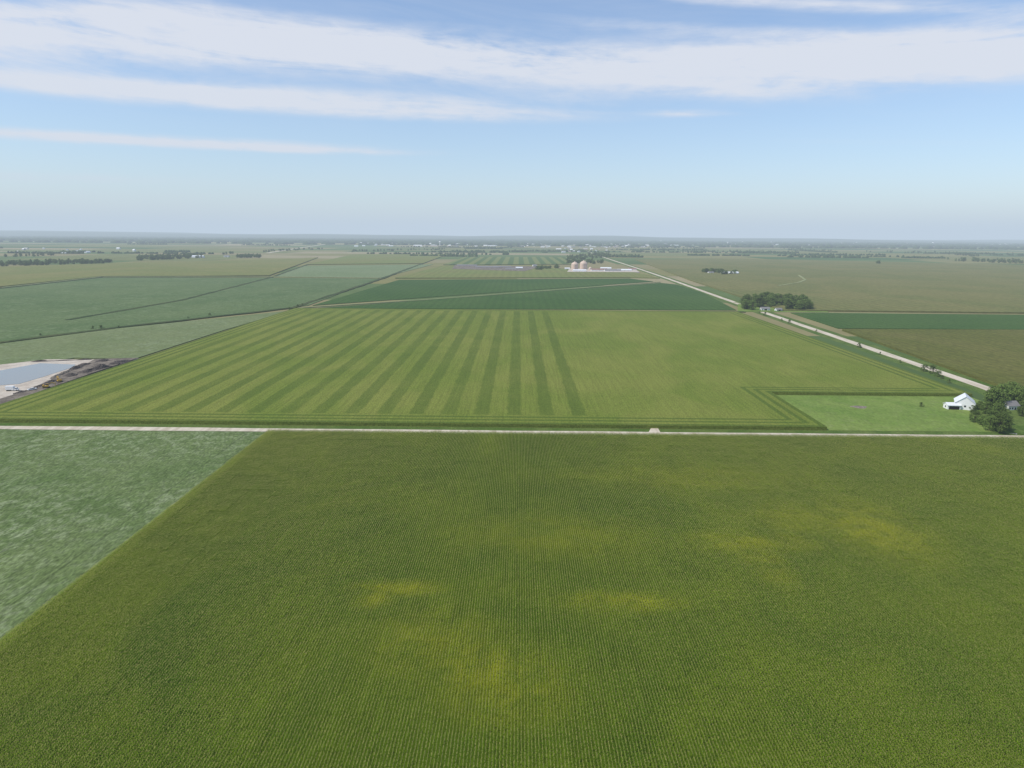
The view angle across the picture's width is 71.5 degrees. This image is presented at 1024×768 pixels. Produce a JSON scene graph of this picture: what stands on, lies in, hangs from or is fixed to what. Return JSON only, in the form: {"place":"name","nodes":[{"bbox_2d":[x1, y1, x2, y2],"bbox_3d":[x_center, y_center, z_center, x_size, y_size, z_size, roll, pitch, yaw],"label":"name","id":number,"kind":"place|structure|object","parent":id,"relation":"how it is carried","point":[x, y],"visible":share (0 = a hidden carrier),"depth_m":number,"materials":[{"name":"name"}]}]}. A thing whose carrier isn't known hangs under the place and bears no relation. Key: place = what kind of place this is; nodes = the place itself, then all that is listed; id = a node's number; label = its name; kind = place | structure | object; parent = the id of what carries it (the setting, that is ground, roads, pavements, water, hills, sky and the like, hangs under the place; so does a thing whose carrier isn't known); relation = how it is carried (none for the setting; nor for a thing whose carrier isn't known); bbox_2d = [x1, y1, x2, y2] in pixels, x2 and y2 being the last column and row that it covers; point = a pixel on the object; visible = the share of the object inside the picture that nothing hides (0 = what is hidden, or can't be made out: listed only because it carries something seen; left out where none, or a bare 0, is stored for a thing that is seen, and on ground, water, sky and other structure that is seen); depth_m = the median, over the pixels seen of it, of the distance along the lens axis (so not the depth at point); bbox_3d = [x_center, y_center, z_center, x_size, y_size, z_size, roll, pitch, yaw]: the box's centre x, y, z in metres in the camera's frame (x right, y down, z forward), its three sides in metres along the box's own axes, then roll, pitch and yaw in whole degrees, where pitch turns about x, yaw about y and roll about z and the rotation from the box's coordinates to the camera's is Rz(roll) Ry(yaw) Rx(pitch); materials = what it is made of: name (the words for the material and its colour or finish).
{"place":"outdoors","nodes":[
{"label":"outdoors","id":0,"kind":"place"},
{"bbox_2d":[0,363,75,384],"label":"pond water","id":1,"kind":"structure","parent":0,"point":[18,375],"depth_m":558.86,"materials":[{"name":"blue liquid"}]},
{"bbox_2d":[0,358,138,397],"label":"sand bank","id":2,"kind":"structure","parent":0,"point":[24,386],"depth_m":562.14,"materials":[{"name":"beige sand"}]},
{"bbox_2d":[5,386,18,390],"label":"white truck","id":3,"kind":"object","parent":2,"relation":"on","point":[8,388],"visible":1,"depth_m":493.26,"materials":[{"name":"paint"}]},
{"bbox_2d":[32,358,91,361],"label":"soil pile","id":4,"kind":"object","parent":2,"relation":"on","point":[58,360],"visible":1,"depth_m":610.78,"materials":[{"name":"beige soil"}]},
{"bbox_2d":[0,429,265,639],"bbox_3d":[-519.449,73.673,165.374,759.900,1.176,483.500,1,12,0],"label":"soybean field","id":5,"kind":"structure","parent":0,"point":[74,504],"depth_m":304.88,"materials":[{"name":"green plant"}]},
{"bbox_2d":[0,311,283,364],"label":"soybean field","id":6,"kind":"structure","parent":0,"point":[136,342],"depth_m":721.37,"materials":[{"name":"green plant"}]},
{"bbox_2d":[0,257,317,286],"bbox_3d":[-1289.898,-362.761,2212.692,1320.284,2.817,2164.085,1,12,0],"label":"corn field","id":7,"kind":"structure","parent":0,"point":[17,275],"depth_m":2063.11,"materials":[{"name":"green plant"}]},
{"bbox_2d":[0,278,375,341],"bbox_3d":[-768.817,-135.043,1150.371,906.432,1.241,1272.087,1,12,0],"label":"soybean field","id":8,"kind":"structure","parent":0,"point":[29,311],"depth_m":1173.63,"materials":[{"name":"green plant"}]},
{"bbox_2d":[0,276,378,287],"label":"farm track","id":9,"kind":"structure","parent":0,"point":[191,277],"depth_m":1765.91,"materials":[{"name":"green plant"}]},
{"bbox_2d":[268,244,324,252],"bbox_3d":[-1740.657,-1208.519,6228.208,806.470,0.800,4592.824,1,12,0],"label":"gravel road","id":10,"kind":"structure","parent":0,"point":[295,248],"depth_m":5184.93,"materials":[{"name":"white gravel"}]},
{"bbox_2d":[278,264,432,277],"bbox_3d":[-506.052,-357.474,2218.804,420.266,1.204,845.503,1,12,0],"label":"soybean field","id":11,"kind":"structure","parent":0,"point":[378,271],"depth_m":2134.03,"materials":[{"name":"green plant"}]},
{"bbox_2d":[308,254,446,264],"bbox_3d":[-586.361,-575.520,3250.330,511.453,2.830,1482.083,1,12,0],"label":"corn field","id":12,"kind":"structure","parent":0,"point":[380,259],"depth_m":3015.50,"materials":[{"name":"green plant"}]},
{"bbox_2d":[297,282,659,307],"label":"farm track","id":13,"kind":"structure","parent":0,"point":[466,296],"depth_m":1250.44,"materials":[{"name":"green plant"}]},
{"bbox_2d":[313,278,652,305],"bbox_3d":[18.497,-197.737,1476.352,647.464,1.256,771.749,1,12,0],"label":"soybean field","id":14,"kind":"structure","parent":0,"point":[404,289],"depth_m":1505.43,"materials":[{"name":"green plant"}]},
{"bbox_2d":[0,308,971,429],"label":"seed corn field","id":15,"kind":"structure","parent":0,"point":[732,370],"depth_m":554.70,"materials":[{"name":"green plant"}]},
{"bbox_2d":[443,257,576,264],"bbox_3d":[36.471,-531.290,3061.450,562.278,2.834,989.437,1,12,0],"label":"seed corn field","id":16,"kind":"structure","parent":0,"point":[515,260],"depth_m":2954.08,"materials":[{"name":"green plant"}]},
{"bbox_2d":[0,426,1022,438],"bbox_3d":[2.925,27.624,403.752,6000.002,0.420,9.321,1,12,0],"label":"gravel road","id":17,"kind":"structure","parent":0,"point":[140,428],"depth_m":404.86,"materials":[{"name":"beige gravel"}]},
{"bbox_2d":[0,429,1023,767],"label":"corn field","id":18,"kind":"structure","parent":0,"point":[384,451],"depth_m":208.01,"materials":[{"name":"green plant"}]},
{"bbox_2d":[0,233,1023,640],"bbox_3d":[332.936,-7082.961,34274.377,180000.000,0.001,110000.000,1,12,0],"label":"ground","id":19,"kind":"structure","parent":0,"point":[320,253],"depth_m":3839.14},
{"bbox_2d":[0,358,135,403],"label":"bare earth","id":20,"kind":"structure","parent":19,"relation":"on","point":[41,388],"depth_m":540.08,"materials":[{"name":"brown soil"}]},
{"bbox_2d":[13,380,56,393],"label":"soil pile","id":21,"kind":"object","parent":20,"relation":"on","point":[45,383],"visible":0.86,"depth_m":508.27,"materials":[{"name":"soil"}]},
{"bbox_2d":[42,382,55,387],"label":"excavator","id":22,"kind":"object","parent":20,"relation":"on","point":[46,385],"visible":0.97,"depth_m":503.81,"materials":[{"name":"yellow metal"}]},
{"bbox_2d":[47,370,69,380],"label":"soil pile","id":23,"kind":"object","parent":20,"relation":"on","point":[60,374],"visible":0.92,"depth_m":548.87,"materials":[{"name":"grey soil"}]},
{"bbox_2d":[68,359,108,370],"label":"soil pile","id":24,"kind":"object","parent":20,"relation":"on","point":[81,365],"visible":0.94,"depth_m":588.34,"materials":[{"name":"grey soil"}]},
{"bbox_2d":[63,359,133,376],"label":"soil pile","id":25,"kind":"object","parent":20,"relation":"on","point":[103,366],"visible":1,"depth_m":575.54,"materials":[{"name":"grey soil"}]},
{"bbox_2d":[66,264,307,319],"bbox_3d":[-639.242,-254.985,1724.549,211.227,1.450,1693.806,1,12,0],"label":"drainage ditch","id":26,"kind":"object","parent":19,"relation":"on","point":[181,299],"visible":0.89,"depth_m":1160.23,"materials":[{"name":"green plant"}]},
{"bbox_2d":[0,257,439,343],"bbox_3d":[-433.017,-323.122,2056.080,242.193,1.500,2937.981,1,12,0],"label":"drainage ditch","id":27,"kind":"object","parent":19,"relation":"on","point":[144,324],"visible":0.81,"depth_m":917.29,"materials":[{"name":"green plant"}]},
{"bbox_2d":[452,265,535,270],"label":"feedlot yard","id":28,"kind":"structure","parent":19,"relation":"on","point":[525,268],"depth_m":2305.23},
{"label":"walls","id":29,"kind":"object","parent":28,"relation":"on","visible":0},
{"bbox_2d":[457,264,476,265],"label":"roof","id":30,"kind":"structure","parent":29,"relation":"on","point":[467,264],"depth_m":2482.99,"materials":[{"name":"grey metal"}]},
{"bbox_2d":[0,235,1023,249],"bbox_3d":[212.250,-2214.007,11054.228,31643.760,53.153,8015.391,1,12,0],"label":"distant woodland","id":31,"kind":"object","parent":19,"relation":"on","point":[512,242],"visible":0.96,"depth_m":9228.84,"materials":[{"name":"green plant"}]},
{"bbox_2d":[0,243,1023,257],"bbox_3d":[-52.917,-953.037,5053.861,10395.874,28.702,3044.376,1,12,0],"label":"distant shelterbelt","id":32,"kind":"object","parent":19,"relation":"on","point":[471,253],"visible":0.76,"depth_m":4422.04,"materials":[{"name":"plant"}]},
{"bbox_2d":[0,423,1023,439],"bbox_3d":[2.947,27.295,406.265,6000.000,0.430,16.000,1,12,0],"label":"grass verge","id":33,"kind":"object","parent":19,"relation":"on","point":[516,429],"depth_m":410.91,"materials":[{"name":"green plant"}]},
{"bbox_2d":[21,242,1008,252],"bbox_3d":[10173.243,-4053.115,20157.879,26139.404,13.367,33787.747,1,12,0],"label":"distant town","id":34,"kind":"object","parent":19,"relation":"on","point":[456,246],"visible":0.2,"depth_m":6420.07,"materials":[{"name":"white paint"}]},
{"bbox_2d":[567,268,639,272],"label":"farmyard","id":35,"kind":"structure","parent":19,"relation":"on","point":[588,270],"depth_m":2161.97,"materials":[{"name":"beige gravel"}]},
{"bbox_2d":[571,261,577,269],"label":"grain bin","id":36,"kind":"object","parent":35,"relation":"on","point":[574,264],"visible":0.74,"depth_m":2244.07,"materials":[{"name":"beige metal"}]},
{"bbox_2d":[580,260,586,268],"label":"grain bin","id":37,"kind":"object","parent":35,"relation":"on","point":[583,264],"visible":0.88,"depth_m":2290.91,"materials":[{"name":"beige metal"}]},
{"bbox_2d":[589,251,992,395],"bbox_3d":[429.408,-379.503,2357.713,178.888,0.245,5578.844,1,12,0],"label":"grass verge","id":38,"kind":"object","parent":19,"relation":"on","point":[965,385],"depth_m":737.50,"materials":[{"name":"green plant"}]},
{"bbox_2d":[928,364,937,373],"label":"shrub","id":39,"kind":"object","parent":38,"relation":"on","point":[931,368],"visible":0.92,"depth_m":587.77,"materials":[{"name":"green plant"}]},
{"bbox_2d":[1005,381,1022,394],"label":"deciduous tree","id":40,"kind":"object","parent":38,"relation":"on","point":[1014,383],"visible":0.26,"depth_m":490.08,"materials":[{"name":"green plant"}]},
{"bbox_2d":[1009,385,1023,401],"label":"deciduous tree","id":41,"kind":"object","parent":38,"relation":"on","point":[1017,387],"visible":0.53,"depth_m":478.16,"materials":[{"name":"green plant"}]},
{"bbox_2d":[777,395,993,431],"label":"pasture","id":42,"kind":"structure","parent":19,"relation":"on","point":[877,413],"depth_m":453.49,"materials":[{"name":"green plant"}]},
{"bbox_2d":[943,402,961,409],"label":"open shed","id":43,"kind":"structure","parent":42,"relation":"on","point":[951,405],"depth_m":464.87,"materials":[{"name":"white paint"}]},
{"bbox_2d":[949,406,959,409],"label":"door","id":44,"kind":"structure","parent":43,"relation":"in","point":[950,407],"depth_m":464.67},
{"bbox_2d":[954,393,975,409],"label":"white barn","id":45,"kind":"structure","parent":42,"relation":"on","point":[965,401],"depth_m":464.17,"materials":[{"name":"paint"}]},
{"bbox_2d":[969,405,977,411],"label":"deciduous tree","id":46,"kind":"object","parent":42,"relation":"on","point":[974,408],"visible":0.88,"depth_m":456.19,"materials":[{"name":"green plant"}]},
{"bbox_2d":[969,411,981,421],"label":"deciduous tree","id":47,"kind":"object","parent":42,"relation":"on","point":[974,413],"visible":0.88,"depth_m":432.61,"materials":[{"name":"green plant"}]},
{"bbox_2d":[975,401,983,409],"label":"deciduous tree","id":48,"kind":"object","parent":42,"relation":"on","point":[977,404],"visible":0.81,"depth_m":463.62,"materials":[{"name":"green plant"}]},
{"bbox_2d":[976,415,984,424],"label":"deciduous tree","id":49,"kind":"object","parent":42,"relation":"on","point":[981,418],"visible":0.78,"depth_m":426.60,"materials":[{"name":"green plant"}]},
{"bbox_2d":[980,402,992,413],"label":"deciduous tree","id":50,"kind":"object","parent":42,"relation":"on","point":[986,409],"visible":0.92,"depth_m":452.77,"materials":[{"name":"green plant"}]},
{"bbox_2d":[983,388,1001,406],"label":"deciduous tree","id":51,"kind":"object","parent":42,"relation":"on","point":[991,395],"visible":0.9,"depth_m":465.12,"materials":[{"name":"green plant"}]},
{"bbox_2d":[985,409,999,422],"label":"deciduous tree","id":52,"kind":"object","parent":42,"relation":"on","point":[992,412],"visible":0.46,"depth_m":430.46,"materials":[{"name":"green plant"}]},
{"bbox_2d":[998,417,1014,429],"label":"deciduous tree","id":53,"kind":"object","parent":42,"relation":"on","point":[1010,426],"visible":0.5,"depth_m":413.46,"materials":[{"name":"green plant"}]},
{"bbox_2d":[1001,411,1012,424],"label":"deciduous tree","id":54,"kind":"object","parent":42,"relation":"on","point":[1007,416],"visible":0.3,"depth_m":426.07,"materials":[{"name":"green plant"}]},
{"bbox_2d":[1016,403,1023,415],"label":"deciduous tree","id":55,"kind":"object","parent":42,"relation":"on","point":[1019,409],"visible":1,"depth_m":446.52,"materials":[{"name":"green plant"}]},
{"bbox_2d":[976,409,1023,434],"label":"farmyard","id":56,"kind":"structure","parent":19,"relation":"on","point":[1018,423],"depth_m":430.15,"materials":[{"name":"green plant"}]},
{"bbox_2d":[982,415,1001,429],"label":"deciduous tree","id":57,"kind":"object","parent":56,"relation":"on","point":[989,426],"visible":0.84,"depth_m":414.35,"materials":[{"name":"green plant"}]},
{"bbox_2d":[983,387,1009,407],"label":"deciduous tree","id":58,"kind":"object","parent":56,"relation":"on","point":[1000,395],"visible":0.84,"depth_m":464.70,"materials":[{"name":"green plant"}]},
{"bbox_2d":[990,403,1008,416],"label":"deciduous tree","id":59,"kind":"object","parent":56,"relation":"on","point":[998,408],"visible":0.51,"depth_m":438.45,"materials":[{"name":"green plant"}]},
{"bbox_2d":[991,412,1011,432],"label":"deciduous tree","id":60,"kind":"object","parent":56,"relation":"on","point":[1000,428],"visible":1,"depth_m":407.24,"materials":[{"name":"green plant"}]},
{"bbox_2d":[1000,402,1019,409],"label":"walls","id":61,"kind":"structure","parent":56,"relation":"on","point":[1007,406],"depth_m":463.62,"materials":[{"name":"white paint"}]},
{"bbox_2d":[1003,401,1020,406],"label":"roof","id":62,"kind":"structure","parent":61,"relation":"on","point":[1012,403],"depth_m":464.27,"materials":[{"name":"grey"}]},
{"bbox_2d":[1014,386,1023,405],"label":"deciduous tree","id":63,"kind":"object","parent":56,"relation":"on","point":[1021,397],"visible":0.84,"depth_m":472.02,"materials":[{"name":"green plant"}]},
{"bbox_2d":[996,383,1014,400],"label":"deciduous tree","id":64,"kind":"object","parent":19,"relation":"on","point":[1005,387],"visible":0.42,"depth_m":476.75,"materials":[{"name":"green plant"}]},
{"bbox_2d":[0,230,1023,242],"bbox_3d":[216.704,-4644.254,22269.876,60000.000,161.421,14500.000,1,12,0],"label":"distant hills","id":65,"kind":"structure","parent":0,"point":[79,233],"depth_m":16772.77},
{"bbox_2d":[0,0,1023,238],"label":"sky","id":66,"kind":"structure","parent":0,"point":[900,119],"materials":[{"name":"blue"}]},
{"bbox_2d":[395,265,659,278],"bbox_3d":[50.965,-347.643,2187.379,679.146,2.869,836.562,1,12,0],"label":"corn field","id":67,"kind":"structure","parent":0,"point":[444,272],"depth_m":1974.08,"materials":[{"name":"green plant"}]},
{"bbox_2d":[324,283,735,310],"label":"soybean field","id":68,"kind":"structure","parent":0,"point":[658,296],"depth_m":1197.87,"materials":[{"name":"green plant"}]},
{"bbox_2d":[648,428,660,432],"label":"field entrance","id":69,"kind":"object","parent":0,"point":[654,430],"visible":0.77,"depth_m":409.06,"materials":[{"name":"beige gravel"}]},
{"bbox_2d":[738,304,827,311],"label":"lawn","id":70,"kind":"structure","parent":0,"point":[756,309],"depth_m":1071.42,"materials":[{"name":"green plant"}]},
{"bbox_2d":[777,275,805,285],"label":"farm track","id":71,"kind":"structure","parent":0,"point":[796,282],"depth_m":1740.93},
{"bbox_2d":[602,256,989,390],"bbox_3d":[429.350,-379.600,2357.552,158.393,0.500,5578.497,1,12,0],"label":"gravel road","id":72,"kind":"structure","parent":0,"point":[970,382],"depth_m":736.24,"materials":[{"name":"beige gravel"}]},
{"bbox_2d":[734,302,894,313],"bbox_3d":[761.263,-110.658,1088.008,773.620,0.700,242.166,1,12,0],"label":"gravel road","id":73,"kind":"structure","parent":0,"point":[815,312],"depth_m":1054.39,"materials":[{"name":"beige gravel"}]},
{"bbox_2d":[635,259,1023,313],"bbox_3d":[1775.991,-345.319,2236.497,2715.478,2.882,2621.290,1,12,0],"label":"corn field","id":74,"kind":"structure","parent":0,"point":[869,286],"depth_m":1721.41,"materials":[{"name":"green plant"}]},
{"bbox_2d":[850,406,866,408],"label":"bare earth","id":75,"kind":"structure","parent":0,"point":[862,407],"depth_m":471.07,"materials":[{"name":"soil"}]},
{"bbox_2d":[791,313,1023,329],"bbox_3d":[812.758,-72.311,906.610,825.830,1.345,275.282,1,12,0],"label":"soybean field","id":76,"kind":"structure","parent":0,"point":[911,321],"depth_m":951.84,"materials":[{"name":"green plant"}]},
{"bbox_2d":[842,329,1023,386],"bbox_3d":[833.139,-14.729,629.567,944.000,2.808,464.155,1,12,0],"label":"corn field","id":77,"kind":"structure","parent":0,"point":[993,357],"depth_m":710.27,"materials":[{"name":"green plant"}]},
{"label":"walls","id":78,"kind":"object","parent":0,"visible":0},
{"bbox_2d":[590,268,606,269],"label":"roof","id":79,"kind":"structure","parent":78,"relation":"on","point":[598,268],"depth_m":2200.19,"materials":[{"name":"white metal"}]}
]}

